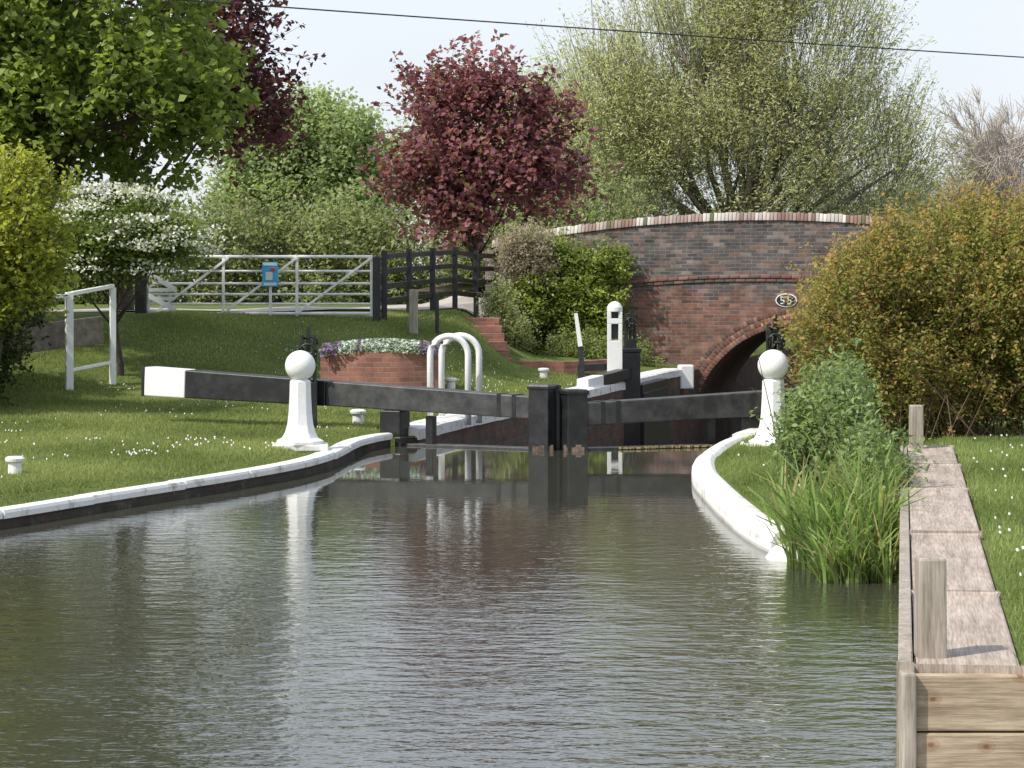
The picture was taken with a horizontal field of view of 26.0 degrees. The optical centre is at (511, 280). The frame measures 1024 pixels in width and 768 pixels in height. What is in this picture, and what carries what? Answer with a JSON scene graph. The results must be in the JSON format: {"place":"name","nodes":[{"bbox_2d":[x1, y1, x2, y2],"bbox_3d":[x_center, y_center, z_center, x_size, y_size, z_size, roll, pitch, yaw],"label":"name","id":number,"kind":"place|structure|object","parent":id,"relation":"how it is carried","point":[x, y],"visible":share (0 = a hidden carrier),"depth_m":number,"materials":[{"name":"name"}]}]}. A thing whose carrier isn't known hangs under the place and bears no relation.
{"place":"outdoors","nodes":[
{"label":"outdoors","id":0,"kind":"place"},
{"bbox_2d":[45,286,486,317],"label":"road","id":1,"kind":"structure","parent":0,"point":[465,304],"depth_m":46.86,"materials":[{"name":"grey asphalt"}]},
{"bbox_2d":[0,446,898,767],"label":"canal water","id":2,"kind":"structure","parent":0,"point":[408,606],"depth_m":12.89,"materials":[{"name":"grey liquid"}]},
{"bbox_2d":[0,437,416,528],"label":"bank wall","id":3,"kind":"structure","parent":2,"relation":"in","point":[150,499],"depth_m":20.81,"materials":[{"name":"brick"}]},
{"bbox_2d":[0,433,392,518],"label":"coping","id":4,"kind":"object","parent":3,"relation":"on","point":[339,449],"visible":1,"depth_m":20.84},
{"bbox_2d":[141,366,583,450],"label":"lock gate","id":5,"kind":"structure","parent":2,"relation":"in","point":[538,406],"depth_m":27.37,"materials":[{"name":"black paint"}]},
{"bbox_2d":[577,348,668,445],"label":"lock gate","id":6,"kind":"structure","parent":2,"relation":"in","point":[647,433],"depth_m":40.35,"materials":[{"name":"black paint"}]},
{"bbox_2d":[607,301,621,370],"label":"slotted white post","id":7,"kind":"object","parent":6,"relation":"on","point":[614,331],"visible":0.95,"depth_m":40.10,"materials":[{"name":"paint"}]},
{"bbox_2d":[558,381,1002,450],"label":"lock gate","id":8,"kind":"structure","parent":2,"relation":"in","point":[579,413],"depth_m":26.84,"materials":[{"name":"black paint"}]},
{"bbox_2d":[737,428,938,583],"bbox_3d":[2.411,1.604,16.436,1.542,1.032,3.856,0,0,9],"label":"reed clump","id":9,"kind":"object","parent":2,"relation":"in","point":[845,532],"visible":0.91,"depth_m":15.42,"materials":[{"name":"green plant"}]},
{"bbox_2d":[0,285,1023,767],"bbox_3d":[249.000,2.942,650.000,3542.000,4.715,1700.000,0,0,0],"label":"ground","id":10,"kind":"structure","parent":0,"point":[152,349],"depth_m":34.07,"materials":[{"name":"green plant"}]},
{"bbox_2d":[5,456,24,473],"bbox_3d":[-4.780,1.784,21.350,0.189,0.201,0.189,0,0,0],"label":"mooring bollard","id":11,"kind":"object","parent":10,"relation":"on","point":[14,464],"visible":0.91,"depth_m":21.29,"materials":[{"name":"white metal"}]},
{"bbox_2d":[0,287,52,406],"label":"hedge shrub","id":12,"kind":"object","parent":10,"relation":"on","point":[12,356],"visible":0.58,"depth_m":31.81,"materials":[{"name":"green plant"}]},
{"bbox_2d":[0,133,92,360],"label":"elder bush","id":13,"kind":"object","parent":10,"relation":"on","point":[29,217],"visible":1,"depth_m":29.81,"materials":[{"name":"green plant"}]},
{"bbox_2d":[6,284,115,389],"bbox_3d":[-6.855,0.893,33.319,0.324,1.683,2.368,0,0,42],"label":"white handrail","id":14,"kind":"object","parent":10,"relation":"on","point":[69,333],"visible":0.69,"depth_m":33.55,"materials":[{"name":"white paint"}]},
{"bbox_2d":[0,0,264,323],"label":"maple tree","id":15,"kind":"object","parent":10,"relation":"on","point":[53,53],"visible":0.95,"depth_m":35.48,"materials":[{"name":"green plant"}]},
{"bbox_2d":[40,173,234,375],"bbox_3d":[-6.131,0.055,34.774,3.095,3.466,2.815,0,0,-33],"label":"hawthorn tree","id":16,"kind":"object","parent":10,"relation":"on","point":[129,235],"visible":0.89,"depth_m":34.41,"materials":[{"name":"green plant"}]},
{"bbox_2d":[0,432,376,506],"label":"grass fringe","id":17,"kind":"object","parent":10,"relation":"on","point":[332,443],"depth_m":21.25,"materials":[{"name":"green plant"}]},
{"bbox_2d":[62,0,325,311],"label":"copper beech tree","id":18,"kind":"object","parent":10,"relation":"on","point":[268,90],"visible":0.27,"depth_m":42.42,"materials":[{"name":"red plant"}]},
{"bbox_2d":[135,255,380,321],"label":"white field gate","id":19,"kind":"structure","parent":10,"relation":"on","point":[143,299],"depth_m":41.38,"materials":[{"name":"metal"}]},
{"bbox_2d":[262,262,277,314],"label":"notice sign","id":20,"kind":"object","parent":10,"relation":"on","point":[270,275],"visible":0.98,"depth_m":41.31,"materials":[{"name":"blue metal"}]},
{"bbox_2d":[1,321,571,477],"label":"daisies","id":21,"kind":"object","parent":10,"relation":"on","point":[225,406],"visible":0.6,"depth_m":25.33,"materials":[{"name":"white plant"}]},
{"bbox_2d":[273,350,327,451],"bbox_3d":[-2.362,1.330,24.750,0.620,1.110,0.522,0,0,-6],"label":"white ball post","id":22,"kind":"object","parent":10,"relation":"on","point":[300,434],"visible":1,"depth_m":24.63,"materials":[{"name":"paint"}]},
{"bbox_2d":[187,74,424,299],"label":"lime tree","id":23,"kind":"object","parent":10,"relation":"on","point":[339,134],"visible":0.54,"depth_m":70.86,"materials":[{"name":"green plant"}]},
{"bbox_2d":[298,326,318,427],"bbox_3d":[-2.539,1.198,27.665,0.252,1.256,0.370,0,0,0],"label":"paddle gear","id":24,"kind":"object","parent":10,"relation":"on","point":[307,344],"visible":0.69,"depth_m":27.62,"materials":[{"name":"black paint"}]},
{"bbox_2d":[46,162,655,304],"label":"hedgerow","id":25,"kind":"object","parent":10,"relation":"on","point":[334,241],"visible":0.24,"depth_m":61.13,"materials":[{"name":"green plant"}]},
{"bbox_2d":[350,409,365,423],"bbox_3d":[-1.970,1.750,28.400,0.210,0.220,0.210,0,0,0],"label":"mooring bollard","id":26,"kind":"object","parent":10,"relation":"on","point":[357,416],"visible":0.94,"depth_m":28.34,"materials":[{"name":"white metal"}]},
{"bbox_2d":[320,352,437,387],"bbox_3d":[-2.070,1.560,35.440,1.900,0.880,1.320,0,0,0],"label":"brick flower bed","id":27,"kind":"object","parent":10,"relation":"on","point":[408,369],"visible":0.48,"depth_m":34.83,"materials":[{"name":"red brick"}]},
{"bbox_2d":[318,338,440,356],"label":"bed flowers","id":28,"kind":"object","parent":27,"relation":"on","point":[352,346],"visible":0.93,"depth_m":34.95,"materials":[{"name":"white plant"}]},
{"bbox_2d":[409,289,417,333],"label":"wooden bollard","id":29,"kind":"object","parent":10,"relation":"on","point":[413,311],"visible":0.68,"depth_m":40.53,"materials":[{"name":"grey wood"}]},
{"bbox_2d":[435,293,438,333],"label":"black marker post","id":30,"kind":"object","parent":10,"relation":"on","point":[436,312],"visible":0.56,"depth_m":40.87,"materials":[{"name":"paint"}]},
{"bbox_2d":[381,247,498,319],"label":"black rail fence","id":31,"kind":"object","parent":10,"relation":"on","point":[432,267],"visible":0.87,"depth_m":44.41,"materials":[{"name":"paint"}]},
{"bbox_2d":[445,377,456,388],"bbox_3d":[-0.980,1.659,35.600,0.210,0.220,0.210,0,0,0],"label":"mooring bollard","id":32,"kind":"object","parent":10,"relation":"on","point":[450,383],"visible":0.93,"depth_m":35.53,"materials":[{"name":"white metal"}]},
{"bbox_2d":[464,318,511,362],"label":"brick steps","id":33,"kind":"structure","parent":10,"relation":"on","point":[491,330],"depth_m":43.17,"materials":[{"name":"red brick"}]},
{"bbox_2d":[356,29,624,278],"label":"purple maple tree","id":34,"kind":"object","parent":10,"relation":"on","point":[462,185],"visible":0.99,"depth_m":55.41,"materials":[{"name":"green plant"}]},
{"bbox_2d":[473,272,541,352],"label":"spindle shrub","id":35,"kind":"object","parent":10,"relation":"on","point":[498,306],"visible":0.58,"depth_m":46.34,"materials":[{"name":"green plant"}]},
{"bbox_2d":[111,191,935,292],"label":"hedgerow","id":36,"kind":"object","parent":10,"relation":"on","point":[398,246],"depth_m":111.26,"materials":[{"name":"green plant"}]},
{"bbox_2d":[538,368,548,377],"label":"mooring bollard","id":37,"kind":"object","parent":10,"relation":"on","point":[543,372],"visible":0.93,"depth_m":40.13,"materials":[{"name":"white metal"}]},
{"bbox_2d":[379,21,736,235],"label":"ash tree","id":38,"kind":"object","parent":10,"relation":"on","point":[572,148],"visible":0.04,"depth_m":91.17,"materials":[{"name":"green plant"}]},
{"bbox_2d":[517,359,606,373],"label":"brick kerb","id":39,"kind":"structure","parent":10,"relation":"on","point":[569,367],"depth_m":41.85,"materials":[{"name":"red brick"}]},
{"bbox_2d":[487,220,641,355],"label":"ivy mass","id":40,"kind":"object","parent":10,"relation":"on","point":[585,293],"visible":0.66,"depth_m":48.20,"materials":[{"name":"green plant"}]},
{"bbox_2d":[482,216,565,291],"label":"dead ivy tangle","id":41,"kind":"object","parent":40,"relation":"on","point":[512,251],"visible":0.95,"depth_m":48.06,"materials":[{"name":"brown plant"}]},
{"bbox_2d":[574,313,584,377],"bbox_3d":[1.188,1.159,39.000,0.195,1.187,0.090,0,0,0],"label":"leaning marker pole","id":42,"kind":"object","parent":10,"relation":"on","point":[581,358],"visible":0.82,"depth_m":38.95,"materials":[{"name":"white paint"}]},
{"bbox_2d":[537,324,667,366],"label":"shrub","id":43,"kind":"object","parent":10,"relation":"on","point":[596,351],"visible":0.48,"depth_m":47.40,"materials":[{"name":"green plant"}]},
{"bbox_2d":[417,346,798,446],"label":"chamber wall","id":44,"kind":"structure","parent":10,"relation":"on","point":[510,432],"depth_m":40.16,"materials":[{"name":"brick"}]},
{"bbox_2d":[427,332,481,424],"bbox_3d":[-0.760,1.294,29.475,0.725,1.212,0.436,0,0,0],"label":"ladder hoop rail","id":45,"kind":"object","parent":44,"relation":"on","point":[461,338],"visible":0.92,"depth_m":29.29,"materials":[{"name":"white metal"}]},
{"bbox_2d":[409,368,680,439],"bbox_3d":[1.013,1.893,36.938,0.402,0.170,19.366,0,0,14],"label":"lock coping","id":46,"kind":"object","parent":44,"relation":"on","point":[446,423],"visible":0.43,"depth_m":30.62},
{"bbox_2d":[624,310,636,347],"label":"paddle gear","id":47,"kind":"object","parent":46,"relation":"on","point":[630,342],"visible":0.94,"depth_m":41.22,"materials":[{"name":"black paint"}]},
{"bbox_2d":[677,365,693,388],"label":"coping end","id":48,"kind":"object","parent":10,"relation":"on","point":[687,377],"visible":0.93,"depth_m":46.18,"materials":[{"name":"white paint"}]},
{"bbox_2d":[418,212,994,392],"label":"brick bridge","id":49,"kind":"structure","parent":10,"relation":"on","point":[705,288],"depth_m":48.50,"materials":[{"name":"brick"}]},
{"bbox_2d":[522,0,988,220],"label":"willow tree","id":50,"kind":"object","parent":10,"relation":"on","point":[731,96],"visible":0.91,"depth_m":74.88,"materials":[{"name":"green plant"}]},
{"bbox_2d":[742,350,788,445],"bbox_3d":[2.868,1.310,24.400,0.620,1.110,0.522,0,0,-6],"label":"white ball post","id":51,"kind":"object","parent":10,"relation":"on","point":[774,364],"visible":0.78,"depth_m":24.29,"materials":[{"name":"paint"}]},
{"bbox_2d":[765,544,797,560],"bbox_3d":[2.048,2.035,16.237,0.391,0.230,0.397,0,0,0],"label":"fallen coping stone","id":52,"kind":"object","parent":10,"relation":"on","point":[776,552],"visible":0.12,"depth_m":16.15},
{"bbox_2d":[750,338,935,502],"bbox_3d":[2.674,1.239,18.629,1.205,1.488,3.630,0,0,0],"label":"nettle patch","id":53,"kind":"object","parent":10,"relation":"on","point":[837,403],"visible":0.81,"depth_m":18.74,"materials":[{"name":"green plant"}]},
{"bbox_2d":[738,434,1023,575],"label":"daisies","id":54,"kind":"object","parent":10,"relation":"on","point":[1017,549],"visible":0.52,"depth_m":18.62,"materials":[{"name":"white plant"}]},
{"bbox_2d":[751,171,1023,448],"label":"spiraea shrub","id":55,"kind":"object","parent":10,"relation":"on","point":[904,287],"visible":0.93,"depth_m":24.32,"materials":[{"name":"orange plant"}]},
{"bbox_2d":[763,105,1014,222],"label":"poplar tree","id":56,"kind":"object","parent":10,"relation":"on","point":[884,173],"visible":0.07,"depth_m":97.40,"materials":[{"name":"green plant"}]},
{"bbox_2d":[817,189,995,349],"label":"hedgerow","id":57,"kind":"object","parent":10,"relation":"on","point":[891,212],"visible":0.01,"depth_m":59.50,"materials":[{"name":"green plant"}]},
{"bbox_2d":[897,445,1023,767],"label":"timber wharf edge","id":58,"kind":"object","parent":10,"relation":"on","point":[961,705],"visible":0.87,"depth_m":9.46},
{"bbox_2d":[909,405,923,448],"bbox_3d":[3.840,1.490,21.100,0.125,0.620,0.125,0,0,0],"label":"timber stake","id":59,"kind":"object","parent":58,"relation":"on","point":[916,421],"visible":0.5,"depth_m":21.04,"materials":[{"name":"beige wood"}]},
{"bbox_2d":[914,555,946,658],"bbox_3d":[1.790,1.490,9.500,0.125,0.620,0.125,0,0,0],"label":"timber stake","id":60,"kind":"object","parent":58,"relation":"on","point":[930,607],"visible":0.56,"depth_m":9.44,"materials":[{"name":"beige wood"}]},
{"bbox_2d":[920,83,1023,216],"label":"bare tree","id":61,"kind":"object","parent":10,"relation":"on","point":[990,144],"visible":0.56,"depth_m":98.59,"materials":[{"name":"brown plant"}]},
{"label":"bank wall","id":62,"kind":"object","parent":10,"relation":"on","visible":0},
{"bbox_2d":[691,436,784,551],"bbox_3d":[2.118,1.944,21.415,0.737,0.221,9.841,0,0,4],"label":"coping rounded","id":63,"kind":"object","parent":62,"relation":"on","point":[720,496],"visible":0.84,"depth_m":18.95,"materials":[{"name":"white paint"}]},
{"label":"utility pole","id":64,"kind":"object","parent":10,"relation":"on","visible":0},
{"bbox_2d":[180,0,1023,57],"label":"overhead wire","id":65,"kind":"object","parent":64,"relation":"attached to","point":[588,28],"visible":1,"depth_m":33.73,"materials":[{"name":"black paint"}]},
{"bbox_2d":[9,0,1023,281],"label":"sky","id":66,"kind":"structure","parent":0,"point":[358,48],"materials":[{"name":"white"}]},
{"bbox_2d":[715,424,1023,663],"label":"grass","id":67,"kind":"structure","parent":0,"point":[959,441],"depth_m":18.71,"materials":[{"name":"green plant"}]},
{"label":"chamber wall","id":68,"kind":"object","parent":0,"visible":0},
{"bbox_2d":[732,372,884,437],"bbox_3d":[5.683,1.892,36.673,0.687,0.170,21.215,0,0,15],"label":"lock coping","id":69,"kind":"object","parent":68,"relation":"on","point":[746,433],"visible":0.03,"depth_m":26.51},
{"bbox_2d":[765,315,784,378],"bbox_3d":[3.421,1.133,28.865,0.252,1.387,0.370,0,0,0],"label":"paddle gear","id":70,"kind":"object","parent":69,"relation":"on","point":[780,342],"visible":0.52,"depth_m":28.83,"materials":[{"name":"black paint"}]}
]}

